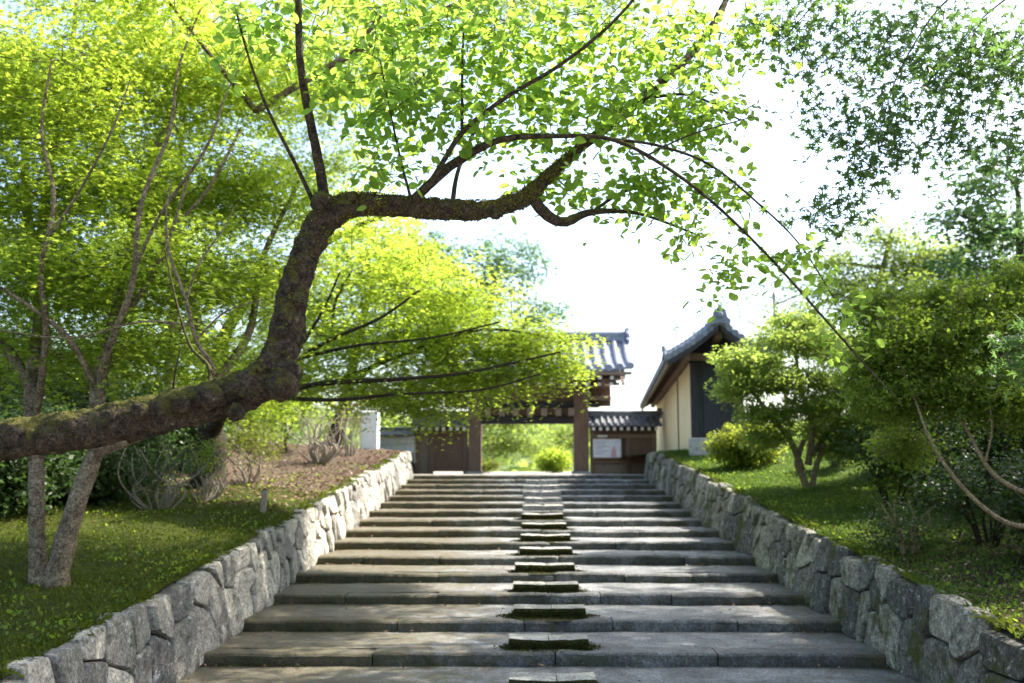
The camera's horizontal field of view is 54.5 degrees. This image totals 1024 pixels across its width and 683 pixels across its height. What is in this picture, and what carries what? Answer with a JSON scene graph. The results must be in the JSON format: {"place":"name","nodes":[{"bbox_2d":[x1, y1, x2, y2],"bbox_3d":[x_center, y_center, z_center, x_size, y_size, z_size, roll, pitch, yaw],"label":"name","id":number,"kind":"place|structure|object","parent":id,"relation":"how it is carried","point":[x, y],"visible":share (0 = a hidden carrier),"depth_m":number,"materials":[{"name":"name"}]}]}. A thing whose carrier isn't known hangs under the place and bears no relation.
{"place":"outdoors","nodes":[
{"label":"outdoors","id":0,"kind":"place"},
{"bbox_2d":[0,417,414,678],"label":"grass bank","id":1,"kind":"structure","parent":0,"point":[187,505],"depth_m":13.85,"materials":[{"name":"green plant"}]},
{"bbox_2d":[0,336,64,417],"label":"evergreen shrub","id":2,"kind":"object","parent":1,"relation":"on","point":[4,388],"visible":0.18,"depth_m":22.75,"materials":[{"name":"green plant"}]},
{"bbox_2d":[0,382,76,419],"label":"evergreen shrub","id":3,"kind":"object","parent":1,"relation":"on","point":[48,410],"visible":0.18,"depth_m":18.54,"materials":[{"name":"green plant"}]},
{"bbox_2d":[0,295,84,362],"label":"evergreen shrub","id":4,"kind":"object","parent":1,"relation":"on","point":[26,330],"visible":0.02,"depth_m":34.20,"materials":[{"name":"green plant"}]},
{"bbox_2d":[0,399,86,518],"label":"evergreen shrub","id":5,"kind":"object","parent":1,"relation":"on","point":[13,485],"visible":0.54,"depth_m":14.09,"materials":[{"name":"green plant"}]},
{"bbox_2d":[5,352,137,413],"bbox_3d":[-10.997,1.560,24.095,3.408,2.830,3.739,0,-7,0],"label":"evergreen shrub","id":6,"kind":"object","parent":1,"relation":"on","point":[75,394],"visible":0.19,"depth_m":23.62,"materials":[{"name":"green plant"}]},
{"bbox_2d":[15,414,172,508],"bbox_3d":[-7.308,2.219,16.420,2.908,2.370,2.518,0,-7,0],"label":"evergreen shrub","id":7,"kind":"object","parent":1,"relation":"on","point":[105,485],"visible":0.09,"depth_m":16.33,"materials":[{"name":"green plant"}]},
{"bbox_2d":[62,330,154,398],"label":"evergreen shrub","id":8,"kind":"object","parent":1,"relation":"on","point":[116,374],"visible":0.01,"depth_m":32.75,"materials":[{"name":"green plant"}]},
{"bbox_2d":[51,400,187,482],"bbox_3d":[-7.177,1.870,18.085,2.536,1.851,2.177,0,-7,0],"label":"evergreen shrub","id":9,"kind":"object","parent":1,"relation":"on","point":[141,442],"visible":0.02,"depth_m":18.02,"materials":[{"name":"green plant"}]},
{"bbox_2d":[81,366,197,407],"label":"evergreen shrub","id":10,"kind":"object","parent":1,"relation":"on","point":[143,392],"visible":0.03,"depth_m":24.48,"materials":[{"name":"green plant"}]},
{"bbox_2d":[109,386,189,486],"bbox_3d":[-7.574,2.153,19.534,2.499,2.517,2.807,0,-7,0],"label":"evergreen shrub","id":11,"kind":"object","parent":1,"relation":"on","point":[161,448],"visible":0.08,"depth_m":19.20,"materials":[{"name":"green plant"}]},
{"bbox_2d":[0,10,302,410],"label":"broadleaf tree","id":12,"kind":"object","parent":1,"relation":"on","point":[53,317],"visible":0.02,"depth_m":30.45,"materials":[{"name":"green plant"}]},
{"bbox_2d":[0,478,319,677],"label":"grass","id":13,"kind":"structure","parent":1,"relation":"on","point":[37,649],"depth_m":11.33,"materials":[{"name":"green plant"}]},
{"bbox_2d":[104,441,219,509],"bbox_3d":[-5.614,2.205,16.046,1.613,1.249,1.603,-2,-8,16],"label":"leggy shrub","id":14,"kind":"object","parent":1,"relation":"on","point":[166,500],"visible":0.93,"depth_m":15.94,"materials":[{"name":"green plant"}]},
{"bbox_2d":[131,366,242,446],"bbox_3d":[-9.406,2.216,29.021,3.527,3.093,3.226,-3,-8,21],"label":"evergreen shrub","id":15,"kind":"object","parent":1,"relation":"on","point":[192,385],"visible":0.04,"depth_m":29.13,"materials":[{"name":"green plant"}]},
{"bbox_2d":[0,455,374,642],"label":"undergrowth","id":16,"kind":"object","parent":1,"relation":"on","point":[30,636],"visible":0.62,"depth_m":11.74,"materials":[{"name":"green plant"}]},
{"bbox_2d":[140,385,236,472],"bbox_3d":[-7.437,2.199,21.928,2.677,2.506,2.655,3,-8,-25],"label":"evergreen shrub","id":17,"kind":"object","parent":1,"relation":"on","point":[193,430],"visible":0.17,"depth_m":21.42,"materials":[{"name":"green plant"}]},
{"bbox_2d":[176,433,237,501],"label":"leggy shrub","id":18,"kind":"object","parent":1,"relation":"on","point":[204,481],"visible":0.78,"depth_m":17.40,"materials":[{"name":"green plant"}]},
{"bbox_2d":[20,444,401,532],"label":"fallen leaves","id":19,"kind":"object","parent":1,"relation":"on","point":[326,474],"visible":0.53,"depth_m":21.56,"materials":[{"name":"brown plant"}]},
{"bbox_2d":[5,0,475,392],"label":"maple tree","id":20,"kind":"object","parent":1,"relation":"on","point":[338,160],"visible":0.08,"depth_m":25.02,"materials":[{"name":"green plant"}]},
{"bbox_2d":[226,401,286,448],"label":"evergreen shrub","id":21,"kind":"object","parent":1,"relation":"on","point":[244,418],"visible":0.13,"depth_m":30.55,"materials":[{"name":"green plant"}]},
{"bbox_2d":[225,410,294,483],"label":"leggy shrub","id":22,"kind":"object","parent":1,"relation":"on","point":[256,443],"visible":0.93,"depth_m":20.27,"materials":[{"name":"green plant"}]},
{"bbox_2d":[260,488,267,513],"bbox_3d":[-3.954,2.603,15.832,0.114,0.532,0.104,0,-7,0],"label":"wooden stake","id":23,"kind":"object","parent":1,"relation":"on","point":[263,504],"visible":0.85,"depth_m":15.80,"materials":[{"name":"grey wood"}]},
{"bbox_2d":[244,391,336,452],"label":"evergreen shrub","id":24,"kind":"object","parent":1,"relation":"on","point":[284,424],"visible":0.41,"depth_m":28.85,"materials":[{"name":"green plant"}]},
{"bbox_2d":[275,403,353,463],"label":"leggy shrub","id":25,"kind":"object","parent":1,"relation":"on","point":[328,456],"visible":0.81,"depth_m":25.14,"materials":[{"name":"brown plant"}]},
{"bbox_2d":[64,150,618,489],"bbox_3d":[-3.511,-0.696,18.322,11.688,7.183,5.085,-5,-9,34],"label":"maple tree","id":26,"kind":"object","parent":1,"relation":"on","point":[505,355],"visible":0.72,"depth_m":16.03,"materials":[{"name":"green plant"}]},
{"bbox_2d":[0,0,689,588],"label":"maple tree","id":27,"kind":"object","parent":1,"relation":"on","point":[66,96],"visible":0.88,"depth_m":11.24,"materials":[{"name":"green plant"}]},
{"bbox_2d":[234,220,481,445],"bbox_3d":[-6.692,-0.046,38.643,11.151,8.905,6.710,0,-7,0],"label":"broadleaf tree","id":28,"kind":"object","parent":1,"relation":"on","point":[336,437],"visible":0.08,"depth_m":38.15,"materials":[{"name":"green plant"}]},
{"bbox_2d":[336,403,380,455],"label":"leggy shrub","id":29,"kind":"object","parent":1,"relation":"on","point":[352,445],"visible":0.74,"depth_m":29.38,"materials":[{"name":"green plant"}]},
{"bbox_2d":[361,411,379,448],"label":"plaster wall","id":30,"kind":"structure","parent":1,"relation":"on","point":[369,440],"depth_m":31.94,"materials":[{"name":"white paint"}]},
{"bbox_2d":[0,0,901,461],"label":"cherry tree","id":31,"kind":"object","parent":1,"relation":"on","point":[274,370],"visible":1,"depth_m":6.41,"materials":[{"name":"green plant"}]},
{"bbox_2d":[0,0,1023,426],"label":"sky","id":32,"kind":"structure","parent":0,"point":[616,282],"materials":[{"name":"white"}]},
{"bbox_2d":[323,472,744,648],"bbox_3d":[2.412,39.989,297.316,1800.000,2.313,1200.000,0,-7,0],"label":"ground","id":33,"kind":"structure","parent":0,"point":[502,473],"depth_m":36.13,"materials":[{"name":"grey stone"}]},
{"bbox_2d":[0,451,413,682],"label":"retaining wall","id":34,"kind":"structure","parent":33,"relation":"on","point":[174,631],"depth_m":10.98,"materials":[{"name":"stone"}]},
{"bbox_2d":[380,427,414,462],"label":"plaster wall","id":35,"kind":"structure","parent":33,"relation":"on","point":[387,442],"depth_m":41.64,"materials":[{"name":"white paint"}]},
{"bbox_2d":[410,411,469,473],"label":"wooden wall","id":36,"kind":"structure","parent":33,"relation":"on","point":[433,456],"depth_m":41.73,"materials":[{"name":"brown wood"}]},
{"bbox_2d":[433,434,462,470],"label":"door leaf","id":37,"kind":"structure","parent":36,"relation":"in","point":[446,457],"depth_m":41.74,"materials":[{"name":"brown wood"}]},
{"bbox_2d":[369,218,573,435],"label":"broadleaf tree","id":38,"kind":"object","parent":33,"relation":"on","point":[513,269],"visible":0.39,"depth_m":52.41,"materials":[{"name":"green plant"}]},
{"bbox_2d":[482,457,501,472],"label":"azalea bush","id":39,"kind":"object","parent":33,"relation":"on","point":[486,468],"visible":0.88,"depth_m":54.48,"materials":[{"name":"green plant"}]},
{"bbox_2d":[482,424,558,465],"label":"broadleaf tree","id":40,"kind":"object","parent":33,"relation":"on","point":[516,445],"visible":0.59,"depth_m":83.51,"materials":[{"name":"green plant"}]},
{"bbox_2d":[421,327,633,473],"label":"temple gate","id":41,"kind":"structure","parent":33,"relation":"on","point":[610,374],"depth_m":41.72,"materials":[{"name":"brown wood"}]},
{"bbox_2d":[240,406,833,471],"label":"forest","id":42,"kind":"object","parent":33,"relation":"on","point":[523,466],"visible":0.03,"depth_m":230.74,"materials":[{"name":"green plant"}]},
{"bbox_2d":[177,474,918,682],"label":"stone staircase","id":43,"kind":"structure","parent":33,"relation":"on","point":[474,656],"depth_m":13.51,"materials":[{"name":"grey stone"}]},
{"bbox_2d":[200,485,888,682],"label":"moss","id":44,"kind":"object","parent":43,"relation":"on","point":[580,648],"visible":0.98,"depth_m":13.80,"materials":[{"name":"green plant"}]},
{"bbox_2d":[181,483,909,682],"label":"fallen leaves","id":45,"kind":"object","parent":43,"relation":"on","point":[534,629],"visible":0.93,"depth_m":13.59,"materials":[{"name":"brown plant"}]},
{"bbox_2d":[513,424,589,471],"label":"broadleaf tree","id":46,"kind":"object","parent":33,"relation":"on","point":[565,437],"visible":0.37,"depth_m":91.00,"materials":[{"name":"green plant"}]},
{"bbox_2d":[532,446,572,472],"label":"azalea bush","id":47,"kind":"object","parent":33,"relation":"on","point":[555,460],"visible":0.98,"depth_m":55.99,"materials":[{"name":"green plant"}]},
{"bbox_2d":[588,408,662,473],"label":"wooden wall","id":48,"kind":"structure","parent":33,"relation":"on","point":[636,431],"depth_m":41.66,"materials":[{"name":"brown wood"}]},
{"bbox_2d":[592,435,621,458],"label":"notice board","id":49,"kind":"object","parent":48,"relation":"attached to","point":[604,447],"visible":1,"depth_m":41.55,"materials":[{"name":"white paper"}]},
{"bbox_2d":[644,451,1023,682],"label":"retaining wall","id":50,"kind":"structure","parent":33,"relation":"on","point":[910,630],"depth_m":11.54,"materials":[{"name":"stone"}]},
{"bbox_2d":[0,451,1023,682],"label":"grass","id":51,"kind":"structure","parent":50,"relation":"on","point":[998,623],"depth_m":11.60,"materials":[{"name":"green plant"}]},
{"bbox_2d":[271,418,801,471],"bbox_3d":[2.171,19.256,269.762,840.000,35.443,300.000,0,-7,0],"label":"hills","id":52,"kind":"structure","parent":0,"point":[505,467],"depth_m":228.14,"materials":[{"name":"green plant"}]},
{"bbox_2d":[589,430,1023,639],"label":"grass bank","id":53,"kind":"structure","parent":0,"point":[989,573],"depth_m":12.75,"materials":[{"name":"green plant"}]},
{"bbox_2d":[640,305,776,455],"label":"storehouse","id":54,"kind":"structure","parent":53,"relation":"on","point":[692,416],"depth_m":28.00,"materials":[{"name":"paint"}]},
{"bbox_2d":[702,366,720,433],"bbox_3d":[5.604,1.632,27.903,0.470,1.894,0.046,-1,-7,5],"label":"door","id":55,"kind":"structure","parent":54,"relation":"in","point":[712,413],"depth_m":27.88,"materials":[{"name":"black wood"}]},
{"bbox_2d":[696,422,788,468],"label":"azalea bush","id":56,"kind":"object","parent":53,"relation":"on","point":[728,444],"visible":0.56,"depth_m":22.96,"materials":[{"name":"green plant"}]},
{"bbox_2d":[656,258,859,432],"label":"broadleaf tree","id":57,"kind":"object","parent":53,"relation":"on","point":[773,296],"visible":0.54,"depth_m":60.73,"materials":[{"name":"green plant"}]},
{"bbox_2d":[703,300,883,487],"bbox_3d":[5.581,1.014,18.805,4.027,3.681,2.531,0,-7,0],"label":"tree","id":58,"kind":"object","parent":53,"relation":"on","point":[792,338],"visible":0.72,"depth_m":18.41,"materials":[{"name":"green plant"}]},
{"bbox_2d":[753,0,883,23],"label":"broadleaf tree","id":59,"kind":"object","parent":53,"relation":"on","point":[839,4],"visible":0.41,"depth_m":18.99,"materials":[{"name":"green plant"}]},
{"bbox_2d":[805,427,857,466],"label":"azalea bush","id":60,"kind":"object","parent":53,"relation":"on","point":[833,465],"visible":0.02,"depth_m":21.24,"materials":[{"name":"green plant"}]},
{"bbox_2d":[683,446,1023,626],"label":"undergrowth","id":61,"kind":"object","parent":53,"relation":"on","point":[946,583],"visible":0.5,"depth_m":14.41,"materials":[{"name":"green plant"}]},
{"bbox_2d":[729,0,1023,400],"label":"maple tree","id":62,"kind":"object","parent":53,"relation":"on","point":[999,58],"visible":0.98,"depth_m":7.18,"materials":[{"name":"green plant"}]},
{"bbox_2d":[816,416,941,506],"bbox_3d":[6.075,1.888,15.838,2.063,1.718,1.826,4,-8,-27],"label":"evergreen shrub","id":63,"kind":"object","parent":53,"relation":"on","point":[867,459],"visible":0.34,"depth_m":15.75,"materials":[{"name":"green plant"}]},
{"bbox_2d":[750,207,1023,414],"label":"broadleaf tree","id":64,"kind":"object","parent":53,"relation":"on","point":[902,262],"visible":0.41,"depth_m":40.13,"materials":[{"name":"green plant"}]},
{"bbox_2d":[851,494,952,553],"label":"evergreen shrub","id":65,"kind":"object","parent":53,"relation":"on","point":[897,529],"visible":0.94,"depth_m":11.99,"materials":[{"name":"green plant"}]},
{"bbox_2d":[790,491,1023,631],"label":"fallen leaves","id":66,"kind":"object","parent":53,"relation":"on","point":[956,545],"visible":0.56,"depth_m":11.30,"materials":[{"name":"plant"}]},
{"bbox_2d":[823,327,1022,510],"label":"broadleaf tree","id":67,"kind":"object","parent":53,"relation":"on","point":[894,482],"visible":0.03,"depth_m":15.39,"materials":[{"name":"green plant"}]},
{"bbox_2d":[823,253,1023,528],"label":"bush","id":68,"kind":"object","parent":53,"relation":"on","point":[944,340],"visible":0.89,"depth_m":10.81,"materials":[{"name":"green plant"}]},
{"bbox_2d":[876,407,1023,509],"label":"evergreen shrub","id":69,"kind":"object","parent":53,"relation":"on","point":[950,429],"visible":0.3,"depth_m":14.78,"materials":[{"name":"green plant"}]},
{"bbox_2d":[878,129,1023,315],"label":"broadleaf tree","id":70,"kind":"object","parent":53,"relation":"on","point":[1005,233],"visible":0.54,"depth_m":18.98,"materials":[{"name":"green plant"}]},
{"bbox_2d":[903,420,1023,545],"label":"evergreen shrub","id":71,"kind":"object","parent":53,"relation":"on","point":[973,483],"visible":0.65,"depth_m":12.37,"materials":[{"name":"green plant"}]},
{"bbox_2d":[957,360,1023,486],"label":"evergreen shrub","id":72,"kind":"object","parent":53,"relation":"on","point":[1003,434],"visible":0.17,"depth_m":14.33,"materials":[{"name":"green plant"}]},
{"bbox_2d":[979,447,1023,554],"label":"evergreen shrub","id":73,"kind":"object","parent":53,"relation":"on","point":[1013,503],"visible":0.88,"depth_m":11.36,"materials":[{"name":"green plant"}]}
]}

